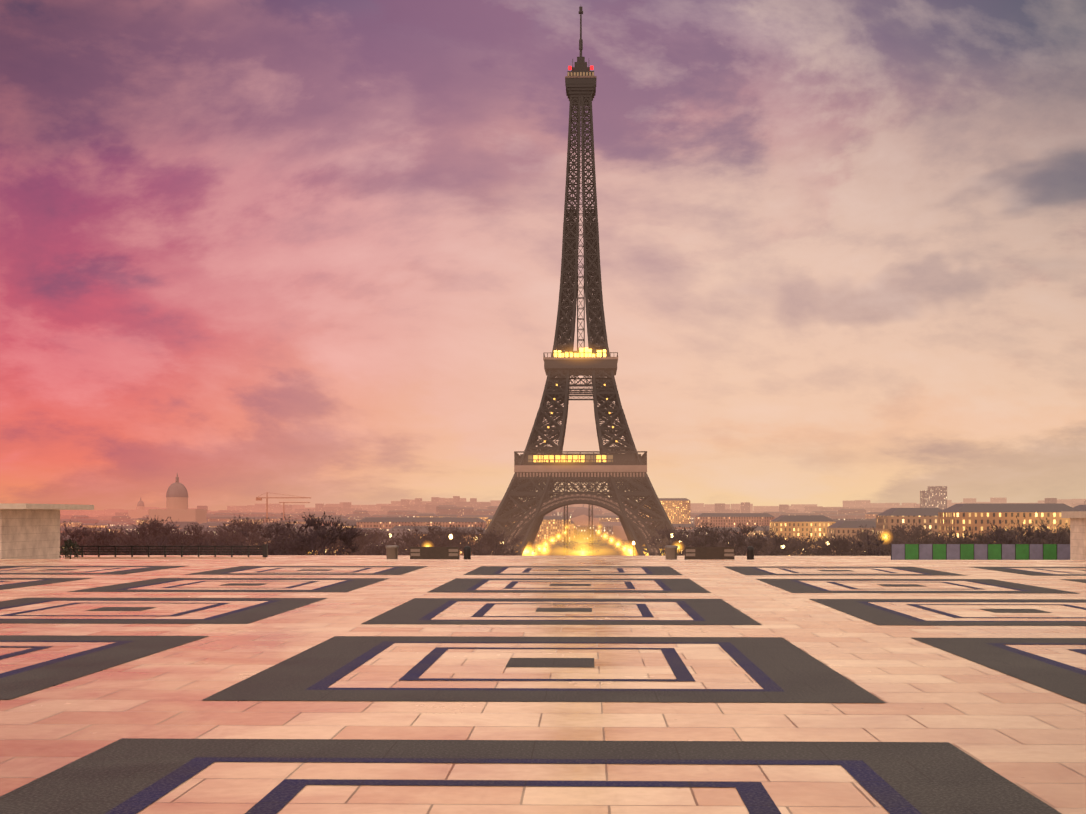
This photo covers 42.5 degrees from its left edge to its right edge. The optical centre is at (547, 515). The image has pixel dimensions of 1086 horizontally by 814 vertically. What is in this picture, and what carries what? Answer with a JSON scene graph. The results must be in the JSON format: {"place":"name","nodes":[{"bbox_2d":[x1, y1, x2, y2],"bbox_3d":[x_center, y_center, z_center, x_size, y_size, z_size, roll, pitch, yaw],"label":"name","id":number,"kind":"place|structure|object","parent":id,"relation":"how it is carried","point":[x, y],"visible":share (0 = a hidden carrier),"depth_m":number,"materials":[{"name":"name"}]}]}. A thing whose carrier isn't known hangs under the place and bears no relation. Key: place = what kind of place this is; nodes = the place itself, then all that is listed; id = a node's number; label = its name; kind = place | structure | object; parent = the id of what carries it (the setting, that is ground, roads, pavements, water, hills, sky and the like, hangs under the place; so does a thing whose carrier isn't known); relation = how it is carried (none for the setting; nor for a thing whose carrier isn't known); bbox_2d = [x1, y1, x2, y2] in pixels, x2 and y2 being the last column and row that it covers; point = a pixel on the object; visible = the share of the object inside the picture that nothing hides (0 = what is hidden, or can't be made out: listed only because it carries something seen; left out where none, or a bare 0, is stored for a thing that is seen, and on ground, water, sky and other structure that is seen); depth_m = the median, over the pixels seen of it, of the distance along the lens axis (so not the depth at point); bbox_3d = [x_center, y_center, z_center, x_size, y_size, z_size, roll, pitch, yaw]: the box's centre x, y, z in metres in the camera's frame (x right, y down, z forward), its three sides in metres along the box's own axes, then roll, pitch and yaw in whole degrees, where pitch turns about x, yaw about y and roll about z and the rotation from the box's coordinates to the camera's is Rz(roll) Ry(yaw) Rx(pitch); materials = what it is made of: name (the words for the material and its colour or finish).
{"place":"outdoors","nodes":[
{"label":"outdoors","id":0,"kind":"place"},
{"bbox_2d":[0,555,1085,813],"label":"plaza pavement","id":1,"kind":"structure","parent":0,"point":[1028,737],"depth_m":14.17,"materials":[{"name":"stone"}]},
{"bbox_2d":[0,503,93,558],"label":"stone wall","id":2,"kind":"structure","parent":1,"relation":"on","point":[29,531],"depth_m":70.44,"materials":[{"name":"stone"}]},
{"bbox_2d":[59,539,81,558],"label":"shrub in tub","id":3,"kind":"object","parent":1,"relation":"on","point":[68,544],"visible":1,"depth_m":67.48,"materials":[{"name":"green plant"}]},
{"bbox_2d":[65,544,267,558],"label":"railing","id":4,"kind":"object","parent":1,"relation":"on","point":[265,550],"visible":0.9,"depth_m":78.43,"materials":[{"name":"black metal"}]},
{"bbox_2d":[386,545,398,558],"bbox_3d":[-6.671,1.727,60.085,0.560,0.860,0.560,0,0,2],"label":"stone pedestal","id":5,"kind":"object","parent":1,"relation":"on","point":[391,551],"visible":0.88,"depth_m":59.88,"materials":[{"name":"brown stone"}]},
{"bbox_2d":[410,547,459,558],"bbox_3d":[-4.844,1.757,60.232,2.300,0.800,0.500,0,0,2],"label":"bench","id":6,"kind":"object","parent":1,"relation":"on","point":[434,552],"visible":0.77,"depth_m":60.00,"materials":[{"name":"brown wood"}]},
{"bbox_2d":[463,546,470,558],"bbox_3d":[-3.438,1.737,59.991,0.323,0.840,0.340,0,0,2],"label":"trash bin","id":7,"kind":"object","parent":1,"relation":"on","point":[467,552],"visible":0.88,"depth_m":59.86,"materials":[{"name":"black metal"}]},
{"bbox_2d":[0,566,1085,813],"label":"pavement pattern","id":8,"kind":"object","parent":1,"relation":"on","point":[128,774],"visible":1,"depth_m":13.57,"materials":[{"name":"stone"}]},
{"bbox_2d":[665,545,677,559],"bbox_3d":[5.306,1.727,59.737,0.560,0.860,0.560,0,0,2],"label":"stone pedestal","id":9,"kind":"object","parent":1,"relation":"on","point":[671,552],"visible":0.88,"depth_m":59.52,"materials":[{"name":"brown stone"}]},
{"bbox_2d":[684,547,733,559],"bbox_3d":[6.951,1.757,59.889,2.300,0.800,0.500,0,0,2],"label":"bench","id":10,"kind":"object","parent":1,"relation":"on","point":[709,553],"visible":0.79,"depth_m":59.66,"materials":[{"name":"brown wood"}]},
{"bbox_2d":[747,546,753,559],"bbox_3d":[8.675,1.737,59.639,0.323,0.840,0.340,0,0,2],"label":"trash bin","id":11,"kind":"object","parent":1,"relation":"on","point":[750,552],"visible":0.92,"depth_m":59.51,"materials":[{"name":"black metal"}]},
{"bbox_2d":[891,544,1069,559],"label":"site hoarding","id":12,"kind":"object","parent":1,"relation":"on","point":[980,551],"visible":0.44,"depth_m":79.66,"materials":[{"name":"green paint"}]},
{"bbox_2d":[1061,511,1085,559],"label":"stone wall","id":13,"kind":"structure","parent":1,"relation":"on","point":[1077,535],"depth_m":74.80,"materials":[{"name":"stone"}]},
{"bbox_2d":[0,0,1085,510],"label":"sky","id":14,"kind":"structure","parent":0,"point":[250,249],"materials":[{"name":"pink"}]},
{"bbox_2d":[494,540,634,555],"bbox_3d":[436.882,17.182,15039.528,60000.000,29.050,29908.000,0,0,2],"label":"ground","id":15,"kind":"structure","parent":0,"point":[556,545],"depth_m":1370.09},
{"bbox_2d":[60,509,362,554],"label":"trees","id":16,"kind":"object","parent":15,"relation":"on","point":[297,543],"visible":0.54,"depth_m":284.08,"materials":[{"name":"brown plant"}]},
{"bbox_2d":[256,492,310,519],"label":"crane","id":17,"kind":"object","parent":15,"relation":"on","point":[258,498],"visible":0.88,"depth_m":2615.15,"materials":[{"name":"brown metal"}]},
{"bbox_2d":[60,515,523,555],"bbox_3d":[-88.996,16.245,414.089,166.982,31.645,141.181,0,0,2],"label":"trees","id":18,"kind":"object","parent":15,"relation":"on","point":[362,539],"visible":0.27,"depth_m":408.54,"materials":[{"name":"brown plant"}]},
{"bbox_2d":[128,473,655,539],"bbox_3d":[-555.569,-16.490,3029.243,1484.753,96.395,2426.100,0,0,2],"label":"landmark domes","id":19,"kind":"structure","parent":15,"relation":"on","point":[176,509],"depth_m":2087.41,"materials":[{"name":"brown stone"}]},
{"bbox_2d":[60,486,1085,555],"bbox_3d":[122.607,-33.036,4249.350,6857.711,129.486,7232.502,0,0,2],"label":"city blocks","id":20,"kind":"structure","parent":15,"relation":"on","point":[935,509],"depth_m":1785.98,"materials":[{"name":"beige stone"}]},
{"bbox_2d":[472,97,683,555],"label":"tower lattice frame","id":21,"kind":"object","parent":15,"relation":"on","point":[528,487],"visible":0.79,"depth_m":785.85,"materials":[{"name":"paint"}]},
{"bbox_2d":[504,6,657,552],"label":"tower platforms","id":22,"kind":"object","parent":21,"relation":"attached to","point":[580,79],"visible":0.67,"depth_m":766.47,"materials":[{"name":"paint"}]},
{"bbox_2d":[389,534,829,555],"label":"street lamps","id":23,"kind":"object","parent":15,"relation":"on","point":[451,537],"visible":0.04,"depth_m":483.26,"materials":[{"name":"white"}]},
{"bbox_2d":[426,521,886,555],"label":"lights","id":24,"kind":"object","parent":15,"relation":"on","point":[583,553],"visible":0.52,"depth_m":750.37},
{"bbox_2d":[648,524,964,555],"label":"trees","id":25,"kind":"object","parent":15,"relation":"on","point":[816,542],"visible":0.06,"depth_m":599.48,"materials":[{"name":"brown plant"}]},
{"bbox_2d":[648,518,1069,555],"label":"trees","id":26,"kind":"object","parent":15,"relation":"on","point":[769,546],"visible":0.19,"depth_m":378.04,"materials":[{"name":"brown plant"}]},
{"bbox_2d":[849,516,1069,555],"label":"trees","id":27,"kind":"object","parent":15,"relation":"on","point":[999,537],"visible":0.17,"depth_m":270.71,"materials":[{"name":"brown plant"}]}
]}

